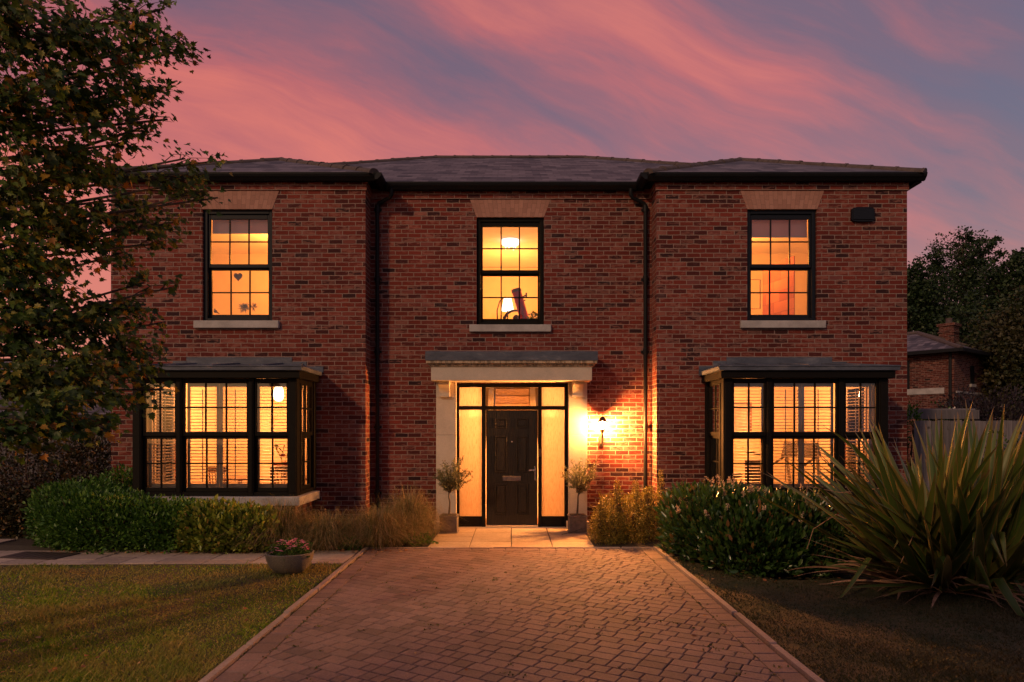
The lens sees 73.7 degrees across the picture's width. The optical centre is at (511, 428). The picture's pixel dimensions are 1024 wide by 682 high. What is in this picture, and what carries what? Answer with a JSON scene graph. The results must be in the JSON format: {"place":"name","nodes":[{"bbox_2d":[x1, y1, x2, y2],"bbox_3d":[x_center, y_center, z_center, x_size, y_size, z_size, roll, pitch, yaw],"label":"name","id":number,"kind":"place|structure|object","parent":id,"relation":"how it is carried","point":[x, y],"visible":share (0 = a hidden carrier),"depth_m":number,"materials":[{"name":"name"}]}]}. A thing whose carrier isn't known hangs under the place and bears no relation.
{"place":"outdoors","nodes":[
{"label":"outdoors","id":0,"kind":"place"},
{"bbox_2d":[0,560,342,681],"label":"lawn","id":1,"kind":"structure","parent":0,"point":[192,598],"depth_m":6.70,"materials":[{"name":"green plant"}]},
{"bbox_2d":[0,0,232,465],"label":"maple tree","id":2,"kind":"object","parent":1,"relation":"on","point":[32,385],"visible":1,"depth_m":4.96,"materials":[{"name":"green plant"}]},
{"bbox_2d":[265,537,314,574],"bbox_3d":[-2.664,1.503,8.163,0.579,0.434,0.593,0,0,0],"label":"flower bowl","id":3,"kind":"object","parent":1,"relation":"on","point":[286,556],"visible":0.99,"depth_m":8.01,"materials":[{"name":"stone"}]},
{"bbox_2d":[0,539,358,565],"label":"path","id":4,"kind":"structure","parent":0,"point":[172,557],"depth_m":8.99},
{"bbox_2d":[0,551,79,558],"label":"manhole cover","id":5,"kind":"object","parent":4,"relation":"on","point":[38,555],"visible":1,"depth_m":9.14,"materials":[{"name":"grey metal"}]},
{"bbox_2d":[0,545,359,565],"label":"path bedding","id":6,"kind":"object","parent":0,"point":[18,548],"visible":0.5,"depth_m":9.74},
{"bbox_2d":[274,445,286,476],"bbox_3d":[-4.259,0.586,12.736,0.435,0.628,0.189,0,0,0],"label":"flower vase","id":7,"kind":"object","parent":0,"point":[281,458],"visible":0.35,"depth_m":12.71,"materials":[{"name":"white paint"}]},
{"bbox_2d":[0,528,698,559],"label":"soil bed","id":8,"kind":"object","parent":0,"point":[22,541],"depth_m":10.32,"materials":[{"name":"brown soil"}]},
{"bbox_2d":[0,417,110,538],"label":"garden hedge","id":9,"kind":"object","parent":8,"relation":"on","point":[11,503],"visible":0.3,"depth_m":11.22,"materials":[{"name":"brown plant"}]},
{"bbox_2d":[20,463,218,553],"bbox_3d":[-5.765,1.162,10.064,3.273,1.242,1.972,0,0,33],"label":"green shrub","id":10,"kind":"object","parent":8,"relation":"on","point":[111,514],"visible":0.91,"depth_m":9.60,"materials":[{"name":"green plant"}]},
{"bbox_2d":[171,494,285,553],"bbox_3d":[-3.976,1.353,9.724,1.590,0.872,1.101,0,0,0],"label":"laurel shrub","id":11,"kind":"object","parent":8,"relation":"on","point":[232,514],"visible":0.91,"depth_m":9.40,"materials":[{"name":"green plant"}]},
{"bbox_2d":[204,494,347,552],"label":"ornamental grass","id":12,"kind":"object","parent":8,"relation":"on","point":[288,519],"depth_m":9.67,"materials":[{"name":"plant"}]},
{"bbox_2d":[259,502,400,553],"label":"ornamental grass","id":13,"kind":"object","parent":8,"relation":"on","point":[324,536],"depth_m":9.70,"materials":[{"name":"plant"}]},
{"bbox_2d":[337,534,362,550],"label":"leafy plant","id":14,"kind":"object","parent":8,"relation":"on","point":[346,545],"visible":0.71,"depth_m":9.66,"materials":[{"name":"green plant"}]},
{"bbox_2d":[312,499,453,555],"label":"ornamental grass","id":15,"kind":"object","parent":8,"relation":"on","point":[385,526],"depth_m":9.86,"materials":[{"name":"plant"}]},
{"bbox_2d":[366,481,464,542],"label":"ornamental grass","id":16,"kind":"object","parent":8,"relation":"on","point":[412,502],"depth_m":10.59,"materials":[{"name":"plant"}]},
{"bbox_2d":[586,470,664,545],"bbox_3d":[1.866,1.171,10.611,1.499,1.134,1.307,0,0,0],"label":"golden shrub","id":17,"kind":"object","parent":8,"relation":"on","point":[644,519],"visible":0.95,"depth_m":10.40,"materials":[{"name":"yellow plant"}]},
{"bbox_2d":[3,469,908,580],"bbox_3d":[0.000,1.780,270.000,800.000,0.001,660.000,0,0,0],"label":"ground","id":18,"kind":"structure","parent":0,"point":[785,576],"depth_m":8.23,"materials":[{"name":"brown soil"}]},
{"bbox_2d":[0,433,110,492],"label":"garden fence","id":19,"kind":"object","parent":18,"relation":"on","point":[4,452],"visible":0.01,"depth_m":13.65,"materials":[{"name":"brown wood"}]},
{"bbox_2d":[0,360,110,431],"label":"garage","id":20,"kind":"structure","parent":18,"relation":"on","point":[100,411],"depth_m":17.00,"materials":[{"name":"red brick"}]},
{"bbox_2d":[198,547,368,681],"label":"kerb","id":21,"kind":"structure","parent":18,"relation":"on","point":[219,669],"depth_m":5.89,"materials":[{"name":"concrete"}]},
{"bbox_2d":[369,547,653,548],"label":"kerb","id":22,"kind":"structure","parent":18,"relation":"on","point":[525,547],"depth_m":9.78,"materials":[{"name":"concrete"}]},
{"bbox_2d":[653,546,824,681],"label":"kerb","id":23,"kind":"structure","parent":18,"relation":"on","point":[797,665],"depth_m":5.88,"materials":[{"name":"concrete"}]},
{"bbox_2d":[907,401,924,471],"bbox_3d":[8.372,0.562,14.298,0.476,2.324,0.603,0,0,0],"label":"leafy shrub","id":24,"kind":"object","parent":18,"relation":"on","point":[915,415],"visible":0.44,"depth_m":14.26,"materials":[{"name":"green plant"}]},
{"bbox_2d":[913,401,959,427],"bbox_3d":[10.159,0.530,16.207,1.166,2.388,0.923,0,0,0],"label":"leafy shrub","id":25,"kind":"object","parent":18,"relation":"on","point":[934,419],"visible":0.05,"depth_m":16.19,"materials":[{"name":"green plant"}]},
{"bbox_2d":[907,258,976,341],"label":"dark tree","id":26,"kind":"object","parent":18,"relation":"on","point":[924,310],"visible":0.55,"depth_m":40.33,"materials":[{"name":"green plant"}]},
{"bbox_2d":[907,409,978,420],"bbox_3d":[8.350,0.640,15.600,3.300,2.160,2.000,0,0,0],"label":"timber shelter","id":27,"kind":"object","parent":18,"relation":"on","point":[950,414],"visible":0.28,"depth_m":14.60,"materials":[{"name":"grey wood"}]},
{"bbox_2d":[907,318,995,468],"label":"neighbour house","id":28,"kind":"structure","parent":18,"relation":"on","point":[946,362],"depth_m":28.69,"materials":[{"name":"brick"}]},
{"bbox_2d":[907,360,909,388],"bbox_3d":[16.628,-2.315,29.540,0.060,1.230,1.070,0,0,-38],"label":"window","id":29,"kind":"structure","parent":28,"relation":"in","point":[908,361],"depth_m":29.12,"materials":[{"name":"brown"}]},
{"bbox_2d":[970,366,975,386],"bbox_3d":[19.555,-2.230,28.978,0.540,0.900,0.100,0,0,-38],"label":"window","id":30,"kind":"structure","parent":28,"relation":"in","point":[972,384],"depth_m":28.89,"materials":[{"name":"glass"}]},
{"bbox_2d":[916,225,1009,339],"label":"tall tree","id":31,"kind":"object","parent":18,"relation":"on","point":[967,262],"visible":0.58,"depth_m":44.48,"materials":[{"name":"green plant"}]},
{"bbox_2d":[912,420,1023,491],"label":"garden fence","id":32,"kind":"object","parent":18,"relation":"on","point":[948,428],"visible":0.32,"depth_m":13.52,"materials":[{"name":"grey wood"}]},
{"bbox_2d":[937,385,999,420],"bbox_3d":[11.936,0.267,17.935,1.489,2.915,1.494,0,0,26],"label":"purple shrub","id":33,"kind":"object","parent":18,"relation":"on","point":[955,400],"visible":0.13,"depth_m":17.93,"materials":[{"name":"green plant"}]},
{"bbox_2d":[929,247,1023,348],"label":"dark tree","id":34,"kind":"object","parent":18,"relation":"on","point":[1001,282],"visible":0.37,"depth_m":35.62,"materials":[{"name":"green plant"}]},
{"bbox_2d":[939,382,1023,420],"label":"purple shrub","id":35,"kind":"object","parent":18,"relation":"on","point":[1013,416],"visible":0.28,"depth_m":15.89,"materials":[{"name":"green plant"}]},
{"bbox_2d":[959,283,1023,420],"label":"autumn tree","id":36,"kind":"object","parent":18,"relation":"on","point":[1005,339],"visible":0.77,"depth_m":29.26,"materials":[{"name":"green plant"}]},
{"bbox_2d":[982,429,1023,504],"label":"leafy shrub","id":37,"kind":"object","parent":18,"relation":"on","point":[1005,445],"visible":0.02,"depth_m":12.50,"materials":[{"name":"green plant"}]},
{"bbox_2d":[212,548,809,681],"bbox_3d":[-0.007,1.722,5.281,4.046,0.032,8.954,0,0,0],"label":"driveway","id":38,"kind":"structure","parent":0,"point":[394,619],"depth_m":5.90,"materials":[{"name":"brown brick"}]},
{"bbox_2d":[0,548,872,681],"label":"fallen leaves","id":39,"kind":"object","parent":38,"relation":"on","point":[50,670],"visible":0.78,"depth_m":6.84,"materials":[{"name":"brown plant"}]},
{"bbox_2d":[234,553,819,681],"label":"joint weeds","id":40,"kind":"object","parent":38,"relation":"on","point":[699,603],"visible":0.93,"depth_m":5.97,"materials":[{"name":"green plant"}]},
{"bbox_2d":[423,528,598,547],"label":"patio","id":41,"kind":"structure","parent":0,"point":[501,537],"depth_m":10.63,"materials":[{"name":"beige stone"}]},
{"bbox_2d":[402,532,437,546],"bbox_3d":[-1.380,1.630,10.106,0.499,0.253,0.439,0,0,27],"label":"leafy plant","id":42,"kind":"object","parent":41,"relation":"on","point":[421,539],"visible":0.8,"depth_m":10.07,"materials":[{"name":"green plant"}]},
{"bbox_2d":[433,455,472,533],"bbox_3d":[-0.972,1.075,11.291,0.702,1.290,0.577,0,0,0],"label":"potted olive tree","id":43,"kind":"object","parent":41,"relation":"on","point":[449,483],"visible":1,"depth_m":11.19,"materials":[{"name":"green plant"}]},
{"bbox_2d":[560,457,598,533],"bbox_3d":[1.113,1.089,11.309,0.649,1.261,0.593,0,0,0],"label":"potted olive tree","id":44,"kind":"object","parent":41,"relation":"on","point":[577,521],"visible":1,"depth_m":11.21,"materials":[{"name":"green plant"}]},
{"bbox_2d":[0,0,1023,418],"label":"sky","id":45,"kind":"structure","parent":0,"point":[937,86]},
{"bbox_2d":[100,155,927,541],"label":"brick house","id":46,"kind":"structure","parent":0,"point":[380,341],"depth_m":11.37,"materials":[{"name":"red brick"}]},
{"bbox_2d":[208,467,228,483],"bbox_3d":[-5.106,1.170,12.168,0.440,1.000,0.484,0,0,10],"label":"dining chair","id":47,"kind":"object","parent":46,"relation":"on","point":[215,473],"visible":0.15,"depth_m":11.96,"materials":[{"name":"brown wood"}]},
{"bbox_2d":[128,357,322,505],"bbox_3d":[-4.519,-0.018,10.801,2.757,2.353,1.136,0,0,0],"label":"bay window","id":48,"kind":"structure","parent":46,"relation":"in","point":[253,373],"depth_m":10.44,"materials":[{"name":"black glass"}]},
{"bbox_2d":[193,210,279,327],"bbox_3d":[-4.575,-2.667,11.425,1.410,1.988,0.240,0,0,0],"label":"window","id":49,"kind":"structure","parent":46,"relation":"in","point":[210,320],"depth_m":11.44,"materials":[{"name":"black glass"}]},
{"bbox_2d":[234,273,242,280],"bbox_3d":[-4.657,-2.651,11.610,0.144,0.282,0.024,0,0,0],"label":"heart ornament","id":50,"kind":"object","parent":46,"relation":"hanging from","point":[238,277],"visible":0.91,"depth_m":11.60,"materials":[{"name":"grey"}]},
{"bbox_2d":[212,220,267,233],"bbox_3d":[-4.575,-3.475,11.570,1.020,0.334,0.044,0,0,0],"label":"roller blind","id":51,"kind":"object","parent":46,"relation":"attached to","point":[241,226],"visible":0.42,"depth_m":11.57,"materials":[{"name":"grey fabric"}]},
{"bbox_2d":[239,302,248,312],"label":"dried thistle","id":52,"kind":"object","parent":46,"relation":"on","point":[244,307],"visible":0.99,"depth_m":11.60,"materials":[{"name":"plant"}]},
{"bbox_2d":[223,475,306,483],"bbox_3d":[-4.500,1.285,12.900,1.700,0.770,0.840,0,0,0],"label":"dining table","id":53,"kind":"object","parent":46,"relation":"on","point":[260,479],"visible":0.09,"depth_m":12.65,"materials":[{"name":"brown wood"}]},
{"bbox_2d":[273,387,283,399],"bbox_3d":[-4.239,-0.700,12.400,0.180,0.399,0.180,0,0,0],"label":"pendant lamp","id":54,"kind":"object","parent":46,"relation":"hanging from","point":[278,391],"visible":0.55,"depth_m":12.33,"materials":[{"name":"white glass"}]},
{"bbox_2d":[270,467,286,483],"bbox_3d":[-4.094,1.170,12.218,0.440,1.000,0.484,0,0,-10],"label":"dining chair","id":55,"kind":"object","parent":46,"relation":"on","point":[277,473],"visible":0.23,"depth_m":11.99,"materials":[{"name":"brown wood"}]},
{"bbox_2d":[502,298,513,318],"bbox_3d":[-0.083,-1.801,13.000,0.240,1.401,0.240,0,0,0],"label":"table lamp","id":56,"kind":"object","parent":46,"relation":"on","point":[507,305],"visible":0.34,"depth_m":12.92,"materials":[{"name":"white fabric"}]},
{"bbox_2d":[469,218,550,331],"bbox_3d":[-0.030,-2.667,11.855,1.410,1.988,0.240,0,0,0],"label":"window","id":57,"kind":"structure","parent":46,"relation":"in","point":[483,325],"depth_m":11.85,"materials":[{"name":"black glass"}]},
{"bbox_2d":[502,238,518,249],"bbox_3d":[-0.034,-3.706,13.400,0.360,0.360,0.360,0,0,0],"label":"chandelier","id":58,"kind":"object","parent":46,"relation":"hanging from","point":[510,242],"visible":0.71,"depth_m":13.29,"materials":[{"name":"white glass"}]},
{"bbox_2d":[486,410,536,524],"bbox_3d":[-0.002,0.666,11.824,0.886,1.984,0.122,0,0,0],"label":"front door","id":59,"kind":"structure","parent":46,"relation":"in","point":[511,435],"depth_m":11.84,"materials":[{"name":"black wood"}]},
{"bbox_2d":[503,288,528,318],"bbox_3d":[0.064,-2.205,12.240,0.499,0.649,0.176,0,0,0],"label":"telescope","id":60,"kind":"object","parent":46,"relation":"on","point":[523,309],"visible":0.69,"depth_m":12.17,"materials":[{"name":"red metal"}]},
{"bbox_2d":[597,414,607,445],"bbox_3d":[1.538,0.019,11.664,0.184,0.542,0.271,0,0,0],"label":"wall lantern","id":61,"kind":"object","parent":46,"relation":"attached to","point":[602,420],"depth_m":11.60,"materials":[{"name":"black metal"}]},
{"bbox_2d":[734,402,751,430],"bbox_3d":[5.050,-0.230,15.178,0.560,0.720,0.024,0,0,0],"label":"wall picture","id":62,"kind":"object","parent":46,"relation":"attached to","point":[740,414],"depth_m":15.17,"materials":[{"name":"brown wood"}]},
{"bbox_2d":[734,451,760,483],"bbox_3d":[4.245,1.034,12.317,0.985,1.262,0.513,0,0,-15],"label":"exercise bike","id":63,"kind":"object","parent":46,"relation":"on","point":[742,474],"visible":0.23,"depth_m":12.33,"materials":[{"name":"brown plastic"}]},
{"bbox_2d":[745,459,760,483],"bbox_3d":[4.578,1.124,12.891,0.340,1.109,0.216,0,0,10],"label":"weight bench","id":64,"kind":"object","parent":46,"relation":"on","point":[754,461],"visible":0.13,"depth_m":12.85,"materials":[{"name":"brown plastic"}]},
{"bbox_2d":[751,279,760,308],"bbox_3d":[4.317,-2.408,12.200,0.248,0.535,0.016,0,0,0],"label":"towel rail","id":65,"kind":"object","parent":46,"relation":"attached to","point":[760,291],"visible":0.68,"depth_m":12.20,"materials":[{"name":"brown metal"}]},
{"bbox_2d":[763,256,794,314],"bbox_3d":[4.986,-2.355,12.785,0.020,1.550,0.900,0,0,-16],"label":"tiled panel","id":66,"kind":"object","parent":46,"relation":"attached to","point":[778,301],"visible":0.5,"depth_m":12.73,"materials":[{"name":"brown tile"}]},
{"bbox_2d":[752,220,806,237],"bbox_3d":[4.500,-3.442,11.570,1.020,0.399,0.044,0,0,0],"label":"roller blind","id":67,"kind":"object","parent":46,"relation":"attached to","point":[779,228],"visible":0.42,"depth_m":11.57,"materials":[{"name":"grey fabric"}]},
{"bbox_2d":[740,210,825,327],"bbox_3d":[4.500,-2.667,11.425,1.410,1.988,0.240,0,0,0],"label":"window","id":68,"kind":"structure","parent":46,"relation":"in","point":[809,320],"depth_m":11.43,"materials":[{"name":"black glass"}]},
{"bbox_2d":[773,442,821,483],"bbox_3d":[5.028,0.930,12.588,1.550,1.360,0.750,0,0,-28],"label":"treadmill","id":69,"kind":"object","parent":46,"relation":"on","point":[776,461],"visible":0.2,"depth_m":12.80,"materials":[{"name":"grey paint"}]},
{"bbox_2d":[699,357,900,505],"bbox_3d":[4.471,-0.019,10.966,2.757,2.353,1.467,0,0,0],"label":"bay window","id":70,"kind":"structure","parent":46,"relation":"in","point":[860,389],"depth_m":10.45,"materials":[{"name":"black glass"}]},
{"bbox_2d":[851,207,874,221],"bbox_3d":[5.825,-3.560,11.335,0.374,0.240,0.068,0,0,0],"label":"alarm box","id":71,"kind":"object","parent":46,"relation":"attached to","point":[862,214],"visible":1,"depth_m":11.30,"materials":[{"name":"black plastic"}]},
{"bbox_2d":[526,311,537,318],"bbox_3d":[0.415,-1.986,12.072,0.326,0.203,0.185,0,0,15],"label":"houseplant","id":72,"kind":"object","parent":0,"point":[535,314],"visible":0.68,"depth_m":12.04,"materials":[{"name":"green plant"}]},
{"bbox_2d":[672,558,1023,681],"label":"lawn","id":73,"kind":"structure","parent":0,"point":[706,581],"depth_m":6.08,"materials":[{"name":"green plant"}]},
{"bbox_2d":[653,475,862,578],"bbox_3d":[3.130,1.198,8.984,2.460,1.214,2.437,0,0,0],"label":"flowering laurel bush","id":74,"kind":"object","parent":73,"relation":"on","point":[747,528],"visible":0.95,"depth_m":8.22,"materials":[{"name":"green plant"}]},
{"bbox_2d":[761,400,1023,616],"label":"flax plant","id":75,"kind":"object","parent":73,"relation":"on","point":[961,528],"visible":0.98,"depth_m":6.98,"materials":[{"name":"green plant"}]}
]}

